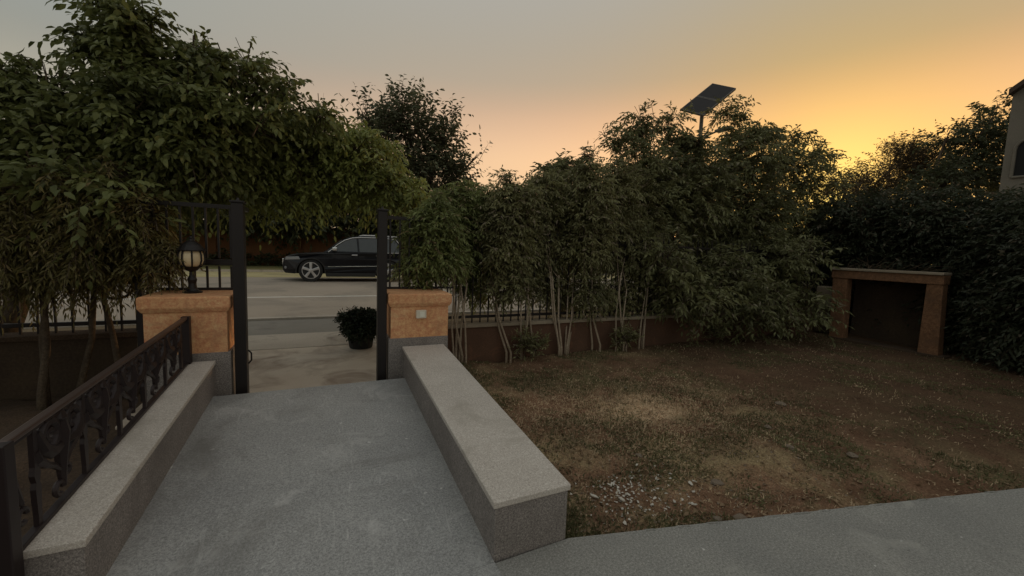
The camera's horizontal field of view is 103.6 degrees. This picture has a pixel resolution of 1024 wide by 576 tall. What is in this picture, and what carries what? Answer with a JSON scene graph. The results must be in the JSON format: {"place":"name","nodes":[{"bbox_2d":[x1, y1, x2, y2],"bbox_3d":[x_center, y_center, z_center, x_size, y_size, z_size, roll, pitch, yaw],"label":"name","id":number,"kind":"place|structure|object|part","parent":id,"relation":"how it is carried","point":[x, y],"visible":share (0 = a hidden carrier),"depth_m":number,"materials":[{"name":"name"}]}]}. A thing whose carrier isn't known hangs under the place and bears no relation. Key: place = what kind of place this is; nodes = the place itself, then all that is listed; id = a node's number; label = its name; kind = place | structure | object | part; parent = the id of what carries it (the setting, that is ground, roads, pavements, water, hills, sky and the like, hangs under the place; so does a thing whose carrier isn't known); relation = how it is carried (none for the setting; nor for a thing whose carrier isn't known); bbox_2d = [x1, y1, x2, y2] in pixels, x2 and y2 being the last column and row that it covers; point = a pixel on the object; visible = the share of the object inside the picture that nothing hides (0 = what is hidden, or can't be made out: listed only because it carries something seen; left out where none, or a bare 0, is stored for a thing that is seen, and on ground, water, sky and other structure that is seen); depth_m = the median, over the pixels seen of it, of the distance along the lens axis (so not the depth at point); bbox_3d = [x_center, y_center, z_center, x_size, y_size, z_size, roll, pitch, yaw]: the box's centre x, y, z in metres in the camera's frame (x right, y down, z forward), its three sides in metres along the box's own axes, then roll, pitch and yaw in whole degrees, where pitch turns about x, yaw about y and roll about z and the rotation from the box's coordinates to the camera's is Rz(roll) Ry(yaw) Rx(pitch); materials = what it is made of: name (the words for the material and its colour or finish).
{"place":"outdoors","nodes":[
{"label":"outdoors","id":0,"kind":"place"},
{"bbox_2d":[0,392,141,536],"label":"garden soil","id":1,"kind":"structure","parent":0,"point":[15,414],"depth_m":3.00,"materials":[{"name":"brown soil"}]},
{"bbox_2d":[1,164,150,409],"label":"feathery tree","id":2,"kind":"object","parent":1,"relation":"on","point":[60,244],"visible":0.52,"depth_m":3.40,"materials":[{"name":"green plant"}]},
{"bbox_2d":[89,191,205,393],"bbox_3d":[-3.383,0.156,3.840,0.825,2.164,0.905,0,6,-25],"label":"feathery tree","id":3,"kind":"object","parent":1,"relation":"on","point":[158,250],"visible":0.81,"depth_m":3.63,"materials":[{"name":"green plant"}]},
{"bbox_2d":[22,325,135,331],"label":"pavement","id":4,"kind":"structure","parent":0,"point":[82,328],"depth_m":6.88,"materials":[{"name":"grey concrete"}]},
{"bbox_2d":[115,343,375,429],"bbox_3d":[-2.458,1.134,5.173,3.100,0.200,2.490,0,6,-25],"label":"apron","id":5,"kind":"object","parent":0,"point":[282,369],"visible":0.15,"depth_m":5.19,"materials":[{"name":"concrete"}]},
{"bbox_2d":[136,290,235,401],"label":"gate pillar","id":6,"kind":"structure","parent":5,"relation":"on","point":[210,313],"depth_m":3.65,"materials":[{"name":"orange paint"}]},
{"bbox_2d":[176,236,205,293],"bbox_3d":[-3.032,-0.222,3.817,0.228,0.535,0.228,0,6,-25],"label":"globe lantern","id":7,"kind":"object","parent":6,"relation":"on","point":[191,253],"visible":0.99,"depth_m":3.77,"materials":[{"name":"black paint"}]},
{"bbox_2d":[131,196,454,401],"bbox_3d":[-2.063,0.147,4.280,3.125,2.060,0.565,0,6,-25],"label":"gate frame","id":8,"kind":"object","parent":5,"relation":"on","point":[237,208],"visible":0.68,"depth_m":3.94,"materials":[{"name":"black paint"}]},
{"bbox_2d":[333,305,376,349],"bbox_3d":[-2.312,0.600,6.285,0.770,0.666,0.784,6,6,35],"label":"planter","id":9,"kind":"object","parent":5,"relation":"on","point":[357,326],"visible":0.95,"depth_m":6.11,"materials":[{"name":"green plant"}]},
{"bbox_2d":[248,318,340,335],"bbox_3d":[-3.712,0.825,7.978,3.820,0.200,1.455,0,6,-25],"label":"asphalt shoulder","id":10,"kind":"object","parent":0,"point":[269,327],"visible":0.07,"depth_m":7.67},
{"bbox_2d":[106,378,501,575],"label":"walkway","id":11,"kind":"structure","parent":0,"point":[352,479],"depth_m":2.44,"materials":[{"name":"concrete"}]},
{"bbox_2d":[248,331,375,350],"bbox_3d":[-3.171,0.950,6.819,3.800,0.200,1.085,0,6,-25],"label":"apron","id":12,"kind":"object","parent":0,"point":[282,341],"visible":0.07,"depth_m":6.58,"materials":[{"name":"concrete"}]},
{"bbox_2d":[2,277,640,322],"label":"road","id":13,"kind":"structure","parent":0,"point":[280,301],"depth_m":11.55,"materials":[{"name":"grey asphalt"}]},
{"bbox_2d":[1,294,489,300],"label":"lane line","id":14,"kind":"object","parent":13,"relation":"on","point":[290,296],"depth_m":11.80,"materials":[{"name":"paint"}]},
{"bbox_2d":[282,235,406,281],"bbox_3d":[-7.129,-1.347,17.696,5.082,2.005,2.260,0,6,-25],"label":"parked car","id":15,"kind":"object","parent":13,"relation":"on","point":[356,256],"visible":0.62,"depth_m":16.78,"materials":[{"name":"black paint"}]},
{"bbox_3d":[-6.971,-1.800,16.829,0.987,0.551,0.158,0,6,-25],"label":"side window","id":16,"kind":"part","parent":15,"relation":"part of","materials":[{"name":"black glass"}]},
{"bbox_3d":[-6.077,-1.816,17.248,0.903,0.572,0.164,0,6,-25],"label":"side window","id":17,"kind":"part","parent":15,"relation":"part of","materials":[{"name":"black glass"}]},
{"bbox_3d":[-5.231,-1.827,17.643,0.840,0.562,0.161,0,6,-25],"label":"side window","id":18,"kind":"part","parent":15,"relation":"part of","materials":[{"name":"black glass"}]},
{"bbox_2d":[173,265,615,272],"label":"verge","id":19,"kind":"structure","parent":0,"point":[262,267],"depth_m":22.32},
{"bbox_2d":[174,207,289,244],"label":"roadside tree","id":20,"kind":"object","parent":19,"relation":"on","point":[199,228],"visible":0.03,"depth_m":22.52,"materials":[{"name":"green plant"}]},
{"bbox_2d":[227,201,352,253],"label":"roadside tree","id":21,"kind":"object","parent":19,"relation":"on","point":[293,232],"visible":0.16,"depth_m":23.94,"materials":[{"name":"green plant"}]},
{"bbox_2d":[316,201,403,242],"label":"roadside tree","id":22,"kind":"object","parent":19,"relation":"on","point":[371,226],"visible":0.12,"depth_m":25.08,"materials":[{"name":"green plant"}]},
{"bbox_2d":[206,247,602,270],"bbox_3d":[-13.372,-1.591,24.976,66.761,1.724,2.044,0,6,-25],"label":"hedge","id":23,"kind":"object","parent":19,"relation":"on","point":[268,257],"visible":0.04,"depth_m":23.98,"materials":[{"name":"green plant"}]},
{"bbox_2d":[170,223,682,264],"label":"wall","id":24,"kind":"structure","parent":19,"relation":"on","point":[252,246],"depth_m":25.05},
{"bbox_2d":[388,183,482,232],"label":"roadside tree","id":25,"kind":"object","parent":19,"relation":"on","point":[431,196],"depth_m":26.39,"materials":[{"name":"green plant"}]},
{"bbox_2d":[173,271,621,278],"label":"dusty shoulder","id":26,"kind":"object","parent":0,"point":[249,274],"depth_m":18.89},
{"bbox_2d":[0,0,1023,264],"label":"sky","id":27,"kind":"structure","parent":0,"point":[538,78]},
{"bbox_2d":[448,308,674,321],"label":"pavement","id":28,"kind":"structure","parent":0,"point":[493,318],"depth_m":9.82,"materials":[{"name":"grey concrete"}]},
{"bbox_2d":[680,83,735,137],"bbox_3d":[5.593,-2.637,11.590,1.174,6.711,1.420,-3,7,-45],"label":"solar street lamp","id":29,"kind":"object","parent":28,"relation":"on","point":[702,100],"visible":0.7,"depth_m":11.44,"materials":[{"name":"grey metal"}]},
{"bbox_2d":[460,327,1023,538],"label":"lawn","id":30,"kind":"structure","parent":0,"point":[992,453],"depth_m":4.11,"materials":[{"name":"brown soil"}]},
{"bbox_2d":[508,322,550,363],"bbox_3d":[0.270,0.796,6.005,0.822,0.644,0.516,-2,7,-37],"label":"weed","id":31,"kind":"object","parent":30,"relation":"on","point":[531,345],"visible":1,"depth_m":5.98,"materials":[{"name":"green plant"}]},
{"bbox_2d":[608,320,644,351],"bbox_3d":[1.902,0.778,6.782,0.738,0.522,0.555,0,6,-25],"label":"weed","id":32,"kind":"object","parent":30,"relation":"on","point":[630,335],"visible":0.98,"depth_m":6.72,"materials":[{"name":"green plant"}]},
{"bbox_2d":[570,464,688,523],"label":"plaster crumbs","id":33,"kind":"object","parent":30,"relation":"on","point":[633,493],"visible":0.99,"depth_m":2.77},
{"bbox_2d":[713,516,721,521],"bbox_3d":[1.296,1.457,2.542,0.053,0.027,0.048,1,5,-9],"label":"stone","id":34,"kind":"object","parent":30,"relation":"on","point":[717,517],"visible":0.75,"depth_m":2.53,"materials":[{"name":"stone"}]},
{"bbox_2d":[711,478,724,485],"bbox_3d":[1.513,1.437,2.975,0.100,0.038,0.074,3,5,6],"label":"stone","id":35,"kind":"object","parent":30,"relation":"on","point":[715,482],"visible":0.97,"depth_m":2.95,"materials":[{"name":"stone"}]},
{"bbox_2d":[733,513,747,519],"bbox_3d":[1.458,1.466,2.574,0.099,0.032,0.073,0,6,-25],"label":"stone","id":36,"kind":"object","parent":30,"relation":"on","point":[739,516],"visible":0.59,"depth_m":2.57,"materials":[{"name":"stone"}]},
{"bbox_2d":[469,333,1023,536],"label":"dry straw","id":37,"kind":"object","parent":30,"relation":"on","point":[632,411],"visible":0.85,"depth_m":4.02,"materials":[{"name":"beige plant"}]},
{"bbox_2d":[560,425,952,532],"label":"pebbles","id":38,"kind":"object","parent":30,"relation":"on","point":[710,483],"visible":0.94,"depth_m":2.88,"materials":[{"name":"stone"}]},
{"bbox_2d":[775,401,786,405],"bbox_3d":[3.088,1.329,4.638,0.121,0.039,0.089,6,7,37],"label":"stone","id":39,"kind":"object","parent":30,"relation":"on","point":[780,402],"visible":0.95,"depth_m":4.61,"materials":[{"name":"grey stone"}]},
{"bbox_2d":[644,491,997,530],"bbox_3d":[5.194,1.509,3.265,9.018,0.036,0.041,1,5,-11],"label":"crumbled edge","id":40,"kind":"object","parent":30,"relation":"on","point":[769,516],"visible":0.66,"depth_m":2.58,"materials":[{"name":"concrete"}]},
{"bbox_2d":[814,308,830,332],"bbox_3d":[7.205,0.734,9.289,0.240,0.549,0.300,0,6,-25],"label":"stub post","id":41,"kind":"object","parent":30,"relation":"on","point":[823,327],"visible":0.26,"depth_m":9.21,"materials":[{"name":"brown wood"}]},
{"bbox_2d":[846,451,858,457],"bbox_3d":[2.918,1.434,3.457,0.082,0.045,0.084,7,7,43],"label":"stone","id":42,"kind":"object","parent":30,"relation":"on","point":[851,454],"visible":0.99,"depth_m":3.44,"materials":[{"name":"grey stone"}]},
{"bbox_2d":[824,267,952,358],"bbox_3d":[7.747,0.461,8.169,1.060,1.640,1.920,0,6,-25],"label":"garden frame","id":43,"kind":"object","parent":30,"relation":"on","point":[884,303],"visible":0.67,"depth_m":8.34,"materials":[{"name":"wood"}]},
{"bbox_2d":[846,257,952,271],"bbox_3d":[7.595,-0.487,8.035,0.596,0.260,1.668,0,6,-25],"label":"dry brush","id":44,"kind":"object","parent":43,"relation":"on","point":[869,266],"visible":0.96,"depth_m":7.93,"materials":[{"name":"brown plant"}]},
{"bbox_2d":[848,178,990,331],"bbox_3d":[8.941,-0.388,8.911,2.757,4.000,2.654,0,6,-25],"label":"hedge shrub","id":45,"kind":"object","parent":30,"relation":"on","point":[925,205],"visible":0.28,"depth_m":8.34,"materials":[{"name":"green plant"}]},
{"bbox_2d":[496,488,1023,575],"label":"terrace","id":46,"kind":"structure","parent":0,"point":[978,534],"depth_m":2.27,"materials":[{"name":"concrete"}]},
{"bbox_2d":[815,286,831,307],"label":"plaster block","id":47,"kind":"structure","parent":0,"point":[823,290],"depth_m":9.17,"materials":[{"name":"concrete"}]},
{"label":"ground","id":48,"kind":"structure","parent":0,"visible":0},
{"bbox_2d":[0,174,90,333],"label":"feathery tree","id":49,"kind":"object","parent":48,"relation":"on","point":[7,258],"visible":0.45,"depth_m":3.29,"materials":[{"name":"green plant"}]},
{"bbox_2d":[0,163,117,332],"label":"feathery tree","id":50,"kind":"object","parent":48,"relation":"on","point":[33,289],"visible":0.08,"depth_m":3.41,"materials":[{"name":"green plant"}]},
{"bbox_2d":[0,328,136,400],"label":"boundary wall","id":51,"kind":"structure","parent":48,"relation":"on","point":[19,364],"depth_m":4.01,"materials":[{"name":"brown brick"}]},
{"bbox_2d":[0,283,136,334],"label":"picket fence","id":52,"kind":"object","parent":51,"relation":"on","point":[56,324],"visible":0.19,"depth_m":4.07,"materials":[{"name":"black metal"}]},
{"bbox_2d":[48,155,186,398],"bbox_3d":[-3.787,-0.023,3.964,0.996,2.469,1.342,-4,8,-50],"label":"feathery tree","id":53,"kind":"object","parent":48,"relation":"on","point":[84,369],"visible":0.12,"depth_m":3.80,"materials":[{"name":"green plant"}]},
{"bbox_2d":[23,360,215,575],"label":"wall","id":54,"kind":"structure","parent":48,"relation":"on","point":[87,529],"depth_m":2.07,"materials":[{"name":"concrete"}]},
{"bbox_2d":[0,316,191,575],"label":"iron railing","id":55,"kind":"object","parent":54,"relation":"on","point":[57,430],"visible":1,"depth_m":1.94,"materials":[{"name":"black metal"}]},
{"bbox_2d":[0,0,359,332],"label":"broadleaf tree","id":56,"kind":"object","parent":48,"relation":"on","point":[181,125],"visible":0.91,"depth_m":3.99,"materials":[{"name":"green plant"}]},
{"bbox_2d":[168,106,435,286],"bbox_3d":[-2.895,-0.781,6.123,4.052,3.641,2.302,0,6,-25],"label":"overhanging tree","id":57,"kind":"object","parent":48,"relation":"on","point":[362,172],"visible":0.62,"depth_m":5.71,"materials":[{"name":"green plant"}]},
{"bbox_2d":[24,307,596,328],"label":"kerb","id":58,"kind":"structure","parent":48,"relation":"on","point":[309,317],"depth_m":8.48,"materials":[{"name":"concrete"}]},
{"bbox_2d":[335,74,492,286],"bbox_3d":[-2.291,-2.162,9.767,3.701,5.758,2.242,0,6,-25],"label":"upright tree","id":59,"kind":"object","parent":48,"relation":"on","point":[387,117],"visible":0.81,"depth_m":9.38,"materials":[{"name":"green plant"}]},
{"bbox_2d":[386,289,451,379],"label":"gate pillar","id":60,"kind":"structure","parent":48,"relation":"on","point":[416,317],"depth_m":4.45,"materials":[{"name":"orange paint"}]},
{"bbox_2d":[387,187,475,362],"bbox_3d":[-1.039,-0.021,5.199,1.138,2.498,1.084,3,5,7],"label":"screen tree","id":61,"kind":"object","parent":48,"relation":"on","point":[441,226],"visible":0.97,"depth_m":4.92,"materials":[{"name":"green plant"}]},
{"bbox_2d":[422,177,495,363],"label":"screen tree","id":62,"kind":"object","parent":48,"relation":"on","point":[460,196],"visible":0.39,"depth_m":5.73,"materials":[{"name":"green plant"}]},
{"bbox_2d":[458,179,511,362],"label":"screen tree","id":63,"kind":"object","parent":48,"relation":"on","point":[481,188],"visible":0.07,"depth_m":6.09,"materials":[{"name":"green plant"}]},
{"bbox_2d":[402,344,570,562],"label":"wall","id":64,"kind":"structure","parent":48,"relation":"on","point":[513,484],"depth_m":2.48,"materials":[{"name":"stone"}]},
{"bbox_2d":[176,269,806,276],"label":"kerb","id":65,"kind":"structure","parent":48,"relation":"on","point":[216,270],"depth_m":20.27,"materials":[{"name":"concrete"}]},
{"bbox_2d":[472,164,552,359],"bbox_3d":[-0.064,-0.302,5.998,1.182,2.982,1.079,0,6,-25],"label":"screen tree","id":66,"kind":"object","parent":48,"relation":"on","point":[509,225],"visible":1,"depth_m":5.77,"materials":[{"name":"green plant"}]},
{"bbox_2d":[515,164,574,355],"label":"screen tree","id":67,"kind":"object","parent":48,"relation":"on","point":[550,183],"visible":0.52,"depth_m":6.32,"materials":[{"name":"green plant"}]},
{"bbox_2d":[534,163,586,354],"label":"screen tree","id":68,"kind":"object","parent":48,"relation":"on","point":[569,299],"visible":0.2,"depth_m":6.82,"materials":[{"name":"green plant"}]},
{"bbox_2d":[551,142,630,351],"bbox_3d":[1.256,-0.584,6.546,1.390,3.539,1.049,0,6,-25],"label":"screen tree","id":69,"kind":"object","parent":48,"relation":"on","point":[588,238],"visible":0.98,"depth_m":6.38,"materials":[{"name":"green plant"}]},
{"bbox_2d":[595,144,662,351],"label":"screen tree","id":70,"kind":"object","parent":48,"relation":"on","point":[626,194],"visible":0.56,"depth_m":6.97,"materials":[{"name":"green plant"}]},
{"bbox_2d":[613,156,673,348],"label":"screen tree","id":71,"kind":"object","parent":48,"relation":"on","point":[649,197],"visible":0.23,"depth_m":7.50,"materials":[{"name":"green plant"}]},
{"bbox_2d":[448,308,850,362],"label":"boundary wall","id":72,"kind":"structure","parent":48,"relation":"on","point":[484,341],"depth_m":6.62,"materials":[{"name":"brown brick"}]},
{"bbox_2d":[447,224,840,322],"bbox_3d":[5.369,-0.234,8.635,13.970,1.420,0.036,0,6,-25],"label":"picket fence","id":73,"kind":"object","parent":72,"relation":"on","point":[488,315],"visible":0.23,"depth_m":6.94,"materials":[{"name":"black metal"}]},
{"bbox_2d":[525,94,857,347],"bbox_3d":[4.833,-1.494,8.744,9.321,5.615,4.076,0,6,-25],"label":"spreading bush","id":74,"kind":"object","parent":48,"relation":"on","point":[705,201],"visible":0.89,"depth_m":8.15,"materials":[{"name":"green plant"}]},
{"bbox_2d":[796,184,931,325],"bbox_3d":[8.272,-0.586,9.824,2.800,3.842,3.160,4,6,21],"label":"hedge shrub","id":75,"kind":"object","parent":48,"relation":"on","point":[851,218],"visible":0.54,"depth_m":9.18,"materials":[{"name":"green plant"}]},
{"bbox_2d":[802,128,964,277],"bbox_3d":[20.655,-4.376,22.404,13.385,9.522,3.949,0,6,-25],"label":"distant tree","id":76,"kind":"object","parent":48,"relation":"on","point":[902,164],"visible":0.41,"depth_m":21.87,"materials":[{"name":"green plant"}]},
{"bbox_2d":[892,87,1011,205],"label":"distant tree","id":77,"kind":"object","parent":48,"relation":"on","point":[988,142],"visible":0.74,"depth_m":19.13,"materials":[{"name":"green plant"}]},
{"bbox_2d":[902,186,1023,364],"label":"hedge shrub","id":78,"kind":"object","parent":48,"relation":"on","point":[953,342],"visible":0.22,"depth_m":7.60,"materials":[{"name":"green plant"}]},
{"bbox_2d":[940,183,1023,375],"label":"hedge shrub","id":79,"kind":"object","parent":48,"relation":"on","point":[1009,290],"visible":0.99,"depth_m":6.65,"materials":[{"name":"green plant"}]},
{"bbox_2d":[999,79,1023,200],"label":"house","id":80,"kind":"structure","parent":48,"relation":"on","point":[1012,174],"depth_m":15.40,"materials":[{"name":"grey paint"}]},
{"bbox_2d":[1009,139,1023,178],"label":"window","id":81,"kind":"structure","parent":80,"relation":"in","point":[1017,162],"depth_m":15.35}
]}

